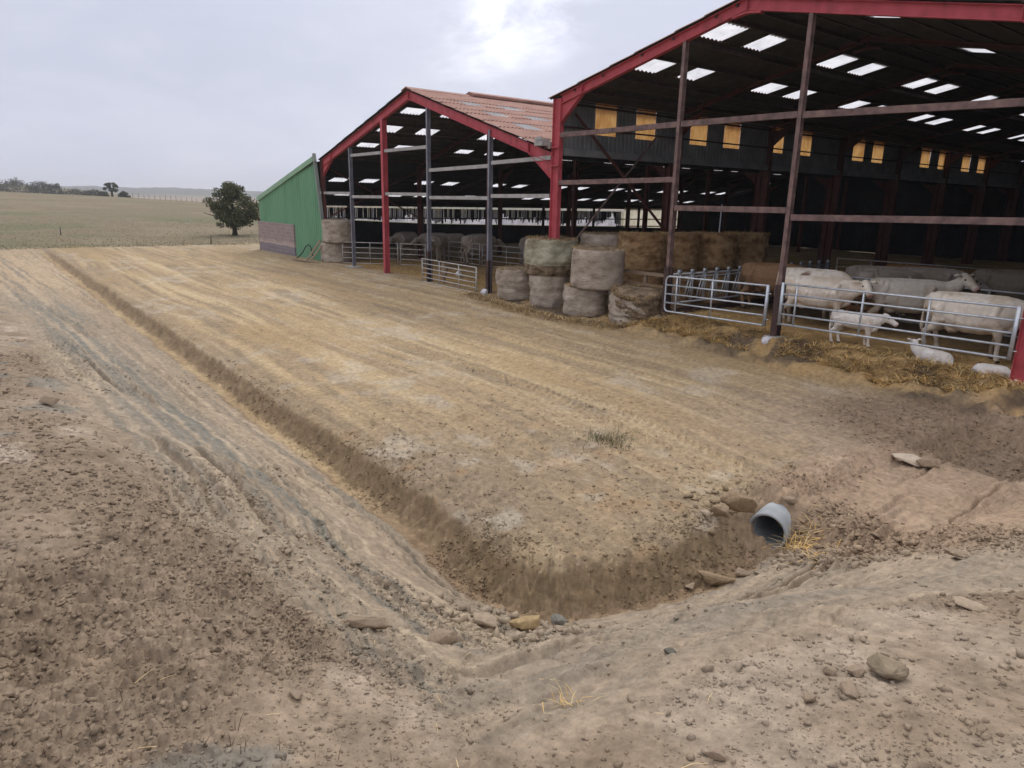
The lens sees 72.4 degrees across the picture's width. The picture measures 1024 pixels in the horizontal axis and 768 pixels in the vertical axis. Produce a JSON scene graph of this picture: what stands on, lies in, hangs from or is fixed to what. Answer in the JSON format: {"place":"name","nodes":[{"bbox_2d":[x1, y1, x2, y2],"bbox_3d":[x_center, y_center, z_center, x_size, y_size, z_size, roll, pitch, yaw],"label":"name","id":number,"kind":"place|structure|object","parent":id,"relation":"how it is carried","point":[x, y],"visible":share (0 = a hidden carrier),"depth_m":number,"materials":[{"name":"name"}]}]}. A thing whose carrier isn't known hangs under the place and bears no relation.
{"place":"outdoors","nodes":[
{"label":"outdoors","id":0,"kind":"place"},
{"bbox_2d":[0,0,1022,191],"label":"sky","id":1,"kind":"structure","parent":0,"point":[194,94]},
{"bbox_2d":[0,243,1023,767],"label":"ground","id":2,"kind":"structure","parent":0,"point":[320,339],"depth_m":7.54,"materials":[{"name":"soil"}]},
{"bbox_2d":[39,395,59,405],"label":"stone","id":3,"kind":"object","parent":2,"relation":"on","point":[51,400],"visible":1,"depth_m":7.88,"materials":[{"name":"stone"}]},
{"bbox_2d":[0,424,439,767],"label":"dry weeds","id":4,"kind":"object","parent":2,"relation":"on","point":[209,710],"visible":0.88,"depth_m":2.27,"materials":[{"name":"beige plant"}]},
{"bbox_2d":[289,689,302,699],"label":"stone","id":5,"kind":"object","parent":2,"relation":"on","point":[295,694],"visible":1,"depth_m":2.61,"materials":[{"name":"stone"}]},
{"bbox_2d":[306,240,320,260],"bbox_3d":[-10.754,-7.221,37.859,1.024,1.207,0.094,6,15,16],"label":"wooden plank","id":6,"kind":"object","parent":2,"relation":"on","point":[312,251],"visible":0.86,"depth_m":37.85,"materials":[{"name":"brown wood"}]},
{"bbox_2d":[310,245,321,260],"bbox_3d":[-10.517,-7.030,37.545,0.785,0.982,0.110,0,15,-3],"label":"wooden plank","id":7,"kind":"object","parent":2,"relation":"on","point":[316,252],"visible":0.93,"depth_m":37.54,"materials":[{"name":"brown wood"}]},
{"bbox_2d":[320,242,351,262],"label":"round bale","id":8,"kind":"object","parent":2,"relation":"on","point":[331,252],"visible":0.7,"depth_m":37.34,"materials":[{"name":"plant"}]},
{"bbox_2d":[321,218,355,242],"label":"round bale","id":9,"kind":"object","parent":8,"relation":"on","point":[336,230],"visible":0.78,"depth_m":36.81,"materials":[{"name":"plant"}]},
{"bbox_2d":[344,616,389,629],"bbox_3d":[-0.774,1.279,3.749,0.257,0.070,0.085,1,15,0],"label":"stone","id":10,"kind":"object","parent":2,"relation":"on","point":[371,622],"visible":0.96,"depth_m":3.72,"materials":[{"name":"stone"}]},
{"bbox_2d":[342,242,399,264],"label":"livestock gate","id":11,"kind":"structure","parent":2,"relation":"on","point":[370,258],"depth_m":36.97,"materials":[{"name":"metal"}]},
{"bbox_2d":[50,495,711,767],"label":"straw wisps","id":12,"kind":"object","parent":2,"relation":"on","point":[375,703],"visible":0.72,"depth_m":2.54,"materials":[{"name":"plant"}]},
{"bbox_2d":[389,232,416,256],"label":"cow","id":13,"kind":"object","parent":2,"relation":"on","point":[403,237],"visible":0.84,"depth_m":41.35},
{"bbox_2d":[400,243,425,265],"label":"livestock gate","id":14,"kind":"structure","parent":2,"relation":"on","point":[412,254],"depth_m":36.56,"materials":[{"name":"metal"}]},
{"bbox_2d":[340,259,495,287],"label":"barn litter","id":15,"kind":"object","parent":2,"relation":"on","point":[426,275],"visible":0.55,"depth_m":33.29,"materials":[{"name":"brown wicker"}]},
{"bbox_2d":[410,233,446,256],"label":"cow","id":16,"kind":"object","parent":2,"relation":"on","point":[421,238],"visible":0.38,"depth_m":40.83},
{"bbox_2d":[424,234,446,259],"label":"cow","id":17,"kind":"object","parent":2,"relation":"on","point":[439,239],"visible":0.72,"depth_m":38.99},
{"bbox_2d":[433,245,447,282],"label":"cow","id":18,"kind":"object","parent":2,"relation":"on","point":[443,269],"visible":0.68,"depth_m":29.49,"materials":[{"name":"beige fur"}]},
{"bbox_2d":[427,628,458,644],"bbox_3d":[-0.388,1.435,3.963,0.172,0.075,0.120,3,15,6],"label":"stone","id":19,"kind":"object","parent":2,"relation":"on","point":[441,636],"visible":0.9,"depth_m":3.94,"materials":[{"name":"stone"}]},
{"bbox_2d":[422,258,477,291],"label":"livestock gate","id":20,"kind":"structure","parent":2,"relation":"on","point":[458,279],"depth_m":28.10,"materials":[{"name":"metal"}]},
{"bbox_2d":[443,233,463,258],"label":"cow","id":21,"kind":"object","parent":2,"relation":"on","point":[455,237],"visible":0.58,"depth_m":40.71},
{"bbox_2d":[443,241,480,264],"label":"livestock gate","id":22,"kind":"structure","parent":2,"relation":"on","point":[472,248],"depth_m":38.74,"materials":[{"name":"metal"}]},
{"bbox_2d":[460,235,505,263],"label":"cow","id":23,"kind":"object","parent":2,"relation":"on","point":[467,241],"visible":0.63,"depth_m":38.22},
{"bbox_2d":[480,289,487,295],"bbox_3d":[-1.018,-3.436,26.216,0.262,0.278,0.316,-10,19,-36],"label":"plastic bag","id":24,"kind":"object","parent":2,"relation":"on","point":[484,291],"visible":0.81,"depth_m":26.12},
{"bbox_2d":[482,244,523,266],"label":"livestock gate","id":25,"kind":"structure","parent":2,"relation":"on","point":[506,257],"depth_m":36.16,"materials":[{"name":"metal"}]},
{"bbox_2d":[256,153,753,260],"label":"lean to shed","id":26,"kind":"object","parent":2,"relation":"on","point":[291,213],"visible":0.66,"depth_m":50.88,"materials":[{"name":"green painted corrugated metal sheet"},{"name":"concrete block"},{"name":"steel"}]},
{"bbox_2d":[0,338,1023,767],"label":"clods","id":27,"kind":"object","parent":2,"relation":"on","point":[326,656],"visible":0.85,"depth_m":3.43,"materials":[{"name":"soil"}]},
{"bbox_2d":[379,578,645,646],"bbox_3d":[0.072,1.921,5.834,2.349,0.976,1.381,-4,16,-17],"label":"rubble heap","id":28,"kind":"object","parent":2,"relation":"on","point":[516,634],"visible":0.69,"depth_m":5.70,"materials":[{"name":"stone"}]},
{"bbox_2d":[458,609,496,628],"bbox_3d":[-0.281,1.907,5.707,0.426,0.107,0.156,9,17,26],"label":"stone","id":29,"kind":"object","parent":28,"relation":"on","point":[482,618],"visible":0.96,"depth_m":5.62,"materials":[{"name":"stone"}]},
{"bbox_2d":[508,615,539,629],"bbox_3d":[0.116,1.974,5.771,0.273,0.101,0.136,-5,16,-22],"label":"stone","id":30,"kind":"object","parent":28,"relation":"on","point":[529,622],"visible":1,"depth_m":5.74,"materials":[{"name":"stone"}]},
{"bbox_2d":[495,264,529,300],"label":"round bale","id":31,"kind":"object","parent":2,"relation":"on","point":[512,281],"visible":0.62,"depth_m":24.67,"materials":[{"name":"plant"}]},
{"bbox_2d":[518,237,526,263],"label":"cow","id":32,"kind":"object","parent":2,"relation":"on","point":[522,243],"visible":0.24,"depth_m":38.31},
{"bbox_2d":[457,291,624,330],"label":"hay litter","id":33,"kind":"object","parent":2,"relation":"on","point":[531,311],"visible":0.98,"depth_m":22.15,"materials":[{"name":"brown plant"}]},
{"bbox_2d":[527,274,569,307],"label":"round bale","id":34,"kind":"object","parent":2,"relation":"on","point":[546,291],"visible":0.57,"depth_m":23.23,"materials":[{"name":"plant"}]},
{"bbox_2d":[523,234,577,276],"bbox_3d":[1.335,-4.380,23.759,2.027,1.307,2.045,10,18,26],"label":"round bale","id":35,"kind":"object","parent":34,"relation":"on","point":[546,256],"visible":0.84,"depth_m":23.00,"materials":[{"name":"plant"}]},
{"bbox_2d":[551,613,568,625],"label":"stone","id":36,"kind":"object","parent":2,"relation":"on","point":[558,619],"visible":0.91,"depth_m":6.22,"materials":[{"name":"stone"}]},
{"bbox_2d":[542,678,591,710],"bbox_3d":[0.189,1.204,2.730,0.197,0.090,0.207,-3,15,-15],"label":"straw tuft","id":37,"kind":"object","parent":2,"relation":"on","point":[562,697],"visible":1,"depth_m":2.72,"materials":[{"name":"beige plant"}]},
{"bbox_2d":[562,282,608,316],"bbox_3d":[2.338,-2.715,22.179,1.689,1.017,1.682,1,15,0],"label":"round bale","id":38,"kind":"object","parent":2,"relation":"on","point":[578,302],"visible":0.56,"depth_m":21.61,"materials":[{"name":"plant"}]},
{"bbox_2d":[569,243,624,290],"bbox_3d":[2.643,-3.660,21.739,1.980,1.298,1.962,16,22,38],"label":"round bale","id":39,"kind":"object","parent":38,"relation":"on","point":[599,267],"visible":0.96,"depth_m":21.10,"materials":[{"name":"plant"}]},
{"bbox_2d":[559,423,657,452],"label":"weeds","id":40,"kind":"object","parent":2,"relation":"on","point":[601,438],"visible":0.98,"depth_m":10.56,"materials":[{"name":"plant"}]},
{"bbox_2d":[608,282,662,326],"bbox_3d":[3.669,-2.373,20.733,1.832,1.128,2.110,5,15,13],"label":"round bale","id":41,"kind":"object","parent":2,"relation":"on","point":[633,302],"visible":0.88,"depth_m":20.16,"materials":[{"name":"plant"}]},
{"bbox_2d":[623,271,663,285],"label":"round bale","id":42,"kind":"object","parent":2,"relation":"on","point":[654,280],"visible":0.14,"depth_m":22.86,"materials":[{"name":"plant"}]},
{"bbox_2d":[618,230,667,271],"bbox_3d":[4.298,-4.465,23.327,1.883,1.305,1.922,-10,19,-36],"label":"round bale","id":43,"kind":"object","parent":42,"relation":"on","point":[645,251],"visible":0.86,"depth_m":22.68,"materials":[{"name":"plant"}]},
{"bbox_2d":[623,269,678,313],"bbox_3d":[4.060,-2.869,21.468,0.110,1.150,2.500,-7,16,-37],"label":"wooden pallet","id":44,"kind":"object","parent":2,"relation":"on","point":[645,274],"visible":0.24,"depth_m":21.22,"materials":[{"name":"brown wood"}]},
{"bbox_2d":[318,86,1014,293],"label":"cattle barn","id":45,"kind":"structure","parent":2,"relation":"on","point":[513,135],"depth_m":39.04,"materials":[{"name":"red metal"}]},
{"bbox_2d":[663,647,676,653],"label":"stone","id":46,"kind":"object","parent":2,"relation":"on","point":[668,650],"visible":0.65,"depth_m":3.12,"materials":[{"name":"stone"}]},
{"bbox_2d":[662,269,697,304],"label":"round bale","id":47,"kind":"object","parent":2,"relation":"on","point":[683,282],"visible":0.25,"depth_m":23.75,"materials":[{"name":"plant"}]},
{"bbox_2d":[654,229,701,269],"bbox_3d":[5.655,-4.626,24.092,1.934,1.316,1.961,4,15,12],"label":"round bale","id":48,"kind":"object","parent":47,"relation":"on","point":[686,250],"visible":0.61,"depth_m":23.43,"materials":[{"name":"plant"}]},
{"bbox_2d":[685,582,694,589],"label":"stone","id":49,"kind":"object","parent":2,"relation":"on","point":[690,585],"visible":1,"depth_m":7.15,"materials":[{"name":"stone"}]},
{"bbox_2d":[700,509,710,517],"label":"stone","id":50,"kind":"object","parent":2,"relation":"on","point":[706,513],"visible":1,"depth_m":7.94,"materials":[{"name":"stone"}]},
{"bbox_2d":[694,268,733,302],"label":"round bale","id":51,"kind":"object","parent":2,"relation":"on","point":[708,285],"visible":0.25,"depth_m":24.37,"materials":[{"name":"plant"}]},
{"bbox_2d":[691,230,739,268],"bbox_3d":[7.104,-4.748,24.662,1.926,1.310,1.923,-7,17,-27],"label":"round bale","id":52,"kind":"object","parent":51,"relation":"on","point":[717,249],"visible":0.77,"depth_m":24.01,"materials":[{"name":"plant"}]},
{"bbox_2d":[705,748,725,761],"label":"stone","id":53,"kind":"object","parent":2,"relation":"on","point":[718,754],"visible":1,"depth_m":2.21,"materials":[{"name":"stone"}]},
{"bbox_2d":[698,570,735,585],"bbox_3d":[2.111,2.004,7.223,0.380,0.115,0.180,4,15,12],"label":"stone","id":54,"kind":"object","parent":2,"relation":"on","point":[709,578],"visible":0.94,"depth_m":7.16,"materials":[{"name":"stone"}]},
{"bbox_2d":[711,503,728,516],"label":"stone","id":55,"kind":"object","parent":2,"relation":"on","point":[721,509],"visible":1,"depth_m":7.98,"materials":[{"name":"stone"}]},
{"bbox_2d":[720,491,757,512],"bbox_3d":[2.638,1.368,8.092,0.441,0.248,0.126,15,40,-3],"label":"stone","id":56,"kind":"object","parent":2,"relation":"on","point":[736,501],"visible":0.93,"depth_m":8.05,"materials":[{"name":"stone"}]},
{"bbox_2d":[734,567,751,576],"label":"stone","id":57,"kind":"object","parent":2,"relation":"on","point":[741,572],"visible":0.99,"depth_m":7.28,"materials":[{"name":"stone"}]},
{"bbox_2d":[730,267,760,300],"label":"round bale","id":58,"kind":"object","parent":2,"relation":"on","point":[742,286],"visible":0.08,"depth_m":25.15,"materials":[{"name":"plant"}]},
{"bbox_2d":[725,229,769,267],"bbox_3d":[8.466,-4.910,25.405,1.868,1.316,1.929,7,16,21],"label":"round bale","id":59,"kind":"object","parent":58,"relation":"on","point":[752,246],"visible":0.61,"depth_m":24.73,"materials":[{"name":"plant"}]},
{"bbox_2d":[670,260,830,313],"bbox_3d":[8.475,-3.348,24.082,9.200,1.520,0.140,-10,19,-36],"label":"feed barrier","id":60,"kind":"object","parent":2,"relation":"on","point":[687,309],"visible":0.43,"depth_m":22.68,"materials":[{"name":"metal"}]},
{"bbox_2d":[749,502,790,547],"bbox_3d":[3.661,1.502,8.961,0.460,0.460,2.300,13,19,37],"label":"concrete pipe","id":61,"kind":"object","parent":2,"relation":"on","point":[766,525],"visible":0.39,"depth_m":8.28,"materials":[{"name":"concrete"}]},
{"bbox_2d":[738,262,806,311],"bbox_3d":[8.396,-3.000,21.722,2.737,1.463,0.794,11,18,34],"label":"cow","id":62,"kind":"object","parent":2,"relation":"on","point":[766,273],"visible":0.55,"depth_m":21.79},
{"bbox_2d":[548,0,1023,385],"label":"cattle barn","id":63,"kind":"structure","parent":2,"relation":"on","point":[895,91],"depth_m":23.18,"materials":[{"name":"red metal"}]},
{"bbox_2d":[664,276,770,325],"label":"livestock gate","id":64,"kind":"structure","parent":63,"relation":"attached to","point":[764,314],"depth_m":18.35,"materials":[{"name":"metal"}]},
{"bbox_2d":[777,282,1023,359],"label":"livestock gate","id":65,"kind":"structure","parent":63,"relation":"attached to","point":[1016,320],"depth_m":14.67,"materials":[{"name":"metal"}]},
{"bbox_2d":[784,495,796,503],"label":"stone","id":66,"kind":"object","parent":2,"relation":"on","point":[790,500],"visible":1,"depth_m":8.20,"materials":[{"name":"stone"}]},
{"bbox_2d":[762,505,841,554],"bbox_3d":[3.267,1.701,7.828,0.856,0.551,0.882,7,16,21],"label":"straw tuft","id":67,"kind":"object","parent":2,"relation":"on","point":[797,544],"visible":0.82,"depth_m":7.85,"materials":[{"name":"plant"}]},
{"bbox_2d":[803,691,816,702],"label":"stone","id":68,"kind":"object","parent":2,"relation":"on","point":[809,697],"visible":1,"depth_m":2.49,"materials":[{"name":"stone"}]},
{"bbox_2d":[789,546,835,569],"bbox_3d":[3.055,1.732,7.185,0.409,0.264,0.632,2,15,3],"label":"straw tuft","id":69,"kind":"object","parent":2,"relation":"on","point":[811,556],"visible":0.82,"depth_m":7.23,"materials":[{"name":"beige plant"}]},
{"bbox_2d":[605,308,1023,395],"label":"bedding straw","id":70,"kind":"object","parent":2,"relation":"on","point":[978,386],"visible":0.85,"depth_m":15.01,"materials":[{"name":"plant"}]},
{"bbox_2d":[761,336,771,343],"bbox_3d":[6.216,-1.066,17.143,0.236,0.213,0.250,-10,19,-36],"label":"plastic bag","id":71,"kind":"object","parent":70,"relation":"on","point":[765,339],"visible":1,"depth_m":17.06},
{"bbox_2d":[971,363,1017,381],"bbox_3d":[9.622,-0.239,13.844,0.388,0.257,0.935,-6,16,-26],"label":"calf","id":72,"kind":"object","parent":70,"relation":"on","point":[978,367],"visible":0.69,"depth_m":13.90},
{"bbox_2d":[774,267,867,321],"bbox_3d":[8.920,-2.559,20.096,2.737,1.463,0.794,12,18,36],"label":"cow","id":73,"kind":"object","parent":2,"relation":"on","point":[811,272],"visible":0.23,"depth_m":19.95},
{"bbox_2d":[631,465,1022,580],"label":"rubble","id":74,"kind":"object","parent":2,"relation":"on","point":[855,550],"visible":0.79,"depth_m":7.41,"materials":[{"name":"stone"}]},
{"bbox_2d":[782,275,877,327],"bbox_3d":[8.412,-2.188,18.810,2.404,1.380,0.846,11,18,33],"label":"cow","id":75,"kind":"object","parent":2,"relation":"on","point":[840,283],"visible":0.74,"depth_m":18.55},
{"bbox_2d":[823,666,836,675],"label":"stone","id":76,"kind":"object","parent":2,"relation":"on","point":[829,670],"visible":1,"depth_m":2.64,"materials":[{"name":"stone"}]},
{"bbox_2d":[808,276,887,313],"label":"livestock gate","id":77,"kind":"structure","parent":2,"relation":"on","point":[858,278],"depth_m":20.25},
{"bbox_2d":[839,679,858,698],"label":"stone","id":78,"kind":"object","parent":2,"relation":"on","point":[848,688],"visible":1,"depth_m":2.50,"materials":[{"name":"stone"}]},
{"bbox_2d":[845,664,865,678],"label":"stone","id":79,"kind":"object","parent":2,"relation":"on","point":[857,670],"visible":0.98,"depth_m":2.63,"materials":[{"name":"stone"}]},
{"bbox_2d":[829,310,898,346],"bbox_3d":[8.280,-1.312,16.539,1.522,0.837,0.373,15,20,41],"label":"calf","id":80,"kind":"object","parent":2,"relation":"on","point":[854,318],"visible":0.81,"depth_m":16.45},
{"bbox_2d":[845,265,888,304],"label":"cow","id":81,"kind":"object","parent":2,"relation":"on","point":[854,270],"visible":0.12,"depth_m":22.56},
{"bbox_2d":[864,267,909,310],"bbox_3d":[12.308,-2.922,21.846,2.634,1.407,0.764,7,16,20],"label":"cow","id":82,"kind":"object","parent":2,"relation":"on","point":[889,268],"visible":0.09,"depth_m":21.77},
{"bbox_2d":[866,652,908,680],"bbox_3d":[1.405,1.067,2.626,0.147,0.060,0.092,14,19,39],"label":"stone","id":83,"kind":"object","parent":2,"relation":"on","point":[883,666],"visible":1,"depth_m":2.61,"materials":[{"name":"stone"}]},
{"bbox_2d":[854,270,930,316],"bbox_3d":[11.602,-2.724,21.097,2.583,1.379,0.749,1,15,0],"label":"cow","id":84,"kind":"object","parent":2,"relation":"on","point":[873,274],"visible":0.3,"depth_m":20.78},
{"bbox_2d":[891,453,921,466],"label":"stone","id":85,"kind":"object","parent":2,"relation":"on","point":[911,459],"visible":0.98,"depth_m":9.85,"materials":[{"name":"stone"}]},
{"bbox_2d":[836,258,981,269],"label":"livestock gate","id":86,"kind":"structure","parent":2,"relation":"on","point":[902,263],"depth_m":25.46,"materials":[{"name":"metal"}]},
{"bbox_2d":[862,273,980,333],"bbox_3d":[10.485,-2.101,18.099,2.537,1.661,0.874,8,16,23],"label":"cow","id":87,"kind":"object","parent":2,"relation":"on","point":[919,287],"visible":0.73,"depth_m":17.91},
{"bbox_2d":[887,265,965,290],"bbox_3d":[13.411,-3.184,22.982,2.582,1.379,0.749,8,16,23],"label":"cow","id":88,"kind":"object","parent":2,"relation":"on","point":[911,266],"visible":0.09,"depth_m":22.91},
{"bbox_2d":[916,458,939,467],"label":"stone","id":89,"kind":"object","parent":2,"relation":"on","point":[926,462],"visible":1,"depth_m":9.71,"materials":[{"name":"stone"}]},
{"bbox_2d":[907,338,953,366],"bbox_3d":[8.926,-0.670,14.984,0.432,0.483,1.105,-8,17,-32],"label":"calf","id":90,"kind":"object","parent":2,"relation":"on","point":[923,353],"visible":0.65,"depth_m":14.83},
{"bbox_2d":[904,266,992,293],"bbox_3d":[13.088,-2.810,21.405,2.712,1.448,0.786,11,18,34],"label":"cow","id":91,"kind":"object","parent":2,"relation":"on","point":[943,274],"visible":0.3,"depth_m":21.06},
{"bbox_2d":[943,548,967,557],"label":"stone","id":92,"kind":"object","parent":2,"relation":"on","point":[956,553],"visible":1,"depth_m":5.63,"materials":[{"name":"stone"}]},
{"bbox_2d":[898,287,1023,337],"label":"livestock gate","id":93,"kind":"structure","parent":2,"relation":"on","point":[968,288],"depth_m":17.81,"materials":[{"name":"metal"}]},
{"bbox_2d":[951,595,989,611],"bbox_3d":[2.312,1.111,3.524,0.168,0.049,0.098,7,16,20],"label":"stone","id":94,"kind":"object","parent":2,"relation":"on","point":[968,604],"visible":1,"depth_m":3.51,"materials":[{"name":"stone"}]},
{"bbox_2d":[919,291,1023,362],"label":"cow","id":95,"kind":"object","parent":2,"relation":"on","point":[991,311],"visible":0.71,"depth_m":15.20},
{"bbox_2d":[967,268,1023,299],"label":"cow","id":96,"kind":"object","parent":2,"relation":"on","point":[1010,280],"visible":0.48,"depth_m":20.45},
{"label":"round bale","id":97,"kind":"object","parent":2,"relation":"on","visible":0},
{"bbox_2d":[580,231,618,246],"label":"round bale","id":98,"kind":"object","parent":97,"relation":"on","point":[594,238],"visible":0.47,"depth_m":23.29,"materials":[{"name":"plant"}]},
{"bbox_2d":[0,184,1023,264],"bbox_3d":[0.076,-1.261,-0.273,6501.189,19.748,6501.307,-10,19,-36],"label":"field","id":99,"kind":"structure","parent":0,"point":[89,210],"depth_m":83.28,"materials":[{"name":"plant"}]},
{"bbox_2d":[0,177,39,192],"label":"bush","id":100,"kind":"object","parent":99,"relation":"on","point":[12,183],"visible":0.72,"depth_m":331.66,"materials":[{"name":"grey plant"}]},
{"bbox_2d":[24,181,51,193],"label":"bush","id":101,"kind":"object","parent":99,"relation":"on","point":[37,185],"visible":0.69,"depth_m":335.20,"materials":[{"name":"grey plant"}]},
{"bbox_2d":[43,183,67,193],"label":"bush","id":102,"kind":"object","parent":99,"relation":"on","point":[56,186],"visible":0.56,"depth_m":337.37,"materials":[{"name":"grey plant"}]},
{"bbox_2d":[61,188,87,194],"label":"bush","id":103,"kind":"object","parent":99,"relation":"on","point":[71,191],"visible":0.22,"depth_m":295.33,"materials":[{"name":"green plant"}]},
{"bbox_2d":[72,189,98,195],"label":"bush","id":104,"kind":"object","parent":99,"relation":"on","point":[91,193],"visible":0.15,"depth_m":275.43,"materials":[{"name":"green plant"}]},
{"bbox_2d":[97,191,109,196],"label":"bush","id":105,"kind":"object","parent":99,"relation":"on","point":[101,193],"visible":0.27,"depth_m":251.29,"materials":[{"name":"green plant"}]},
{"bbox_2d":[102,182,118,196],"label":"tree","id":106,"kind":"object","parent":99,"relation":"on","point":[108,186],"visible":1,"depth_m":195.05,"materials":[{"name":"green plant"}]},
{"bbox_2d":[118,191,130,197],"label":"bush","id":107,"kind":"object","parent":99,"relation":"on","point":[123,194],"visible":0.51,"depth_m":220.51,"materials":[{"name":"green plant"}]},
{"bbox_2d":[0,218,259,249],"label":"grass","id":108,"kind":"structure","parent":99,"relation":"on","point":[240,242],"depth_m":51.42,"materials":[{"name":"plant"}]},
{"bbox_2d":[132,193,237,202],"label":"field fence","id":109,"kind":"object","parent":99,"relation":"on","point":[166,198],"visible":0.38,"depth_m":183.84,"materials":[{"name":"brown wood"}]},
{"bbox_2d":[202,181,259,235],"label":"thorn tree","id":110,"kind":"object","parent":99,"relation":"on","point":[235,218],"visible":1,"depth_m":58.87,"materials":[{"name":"green plant"}]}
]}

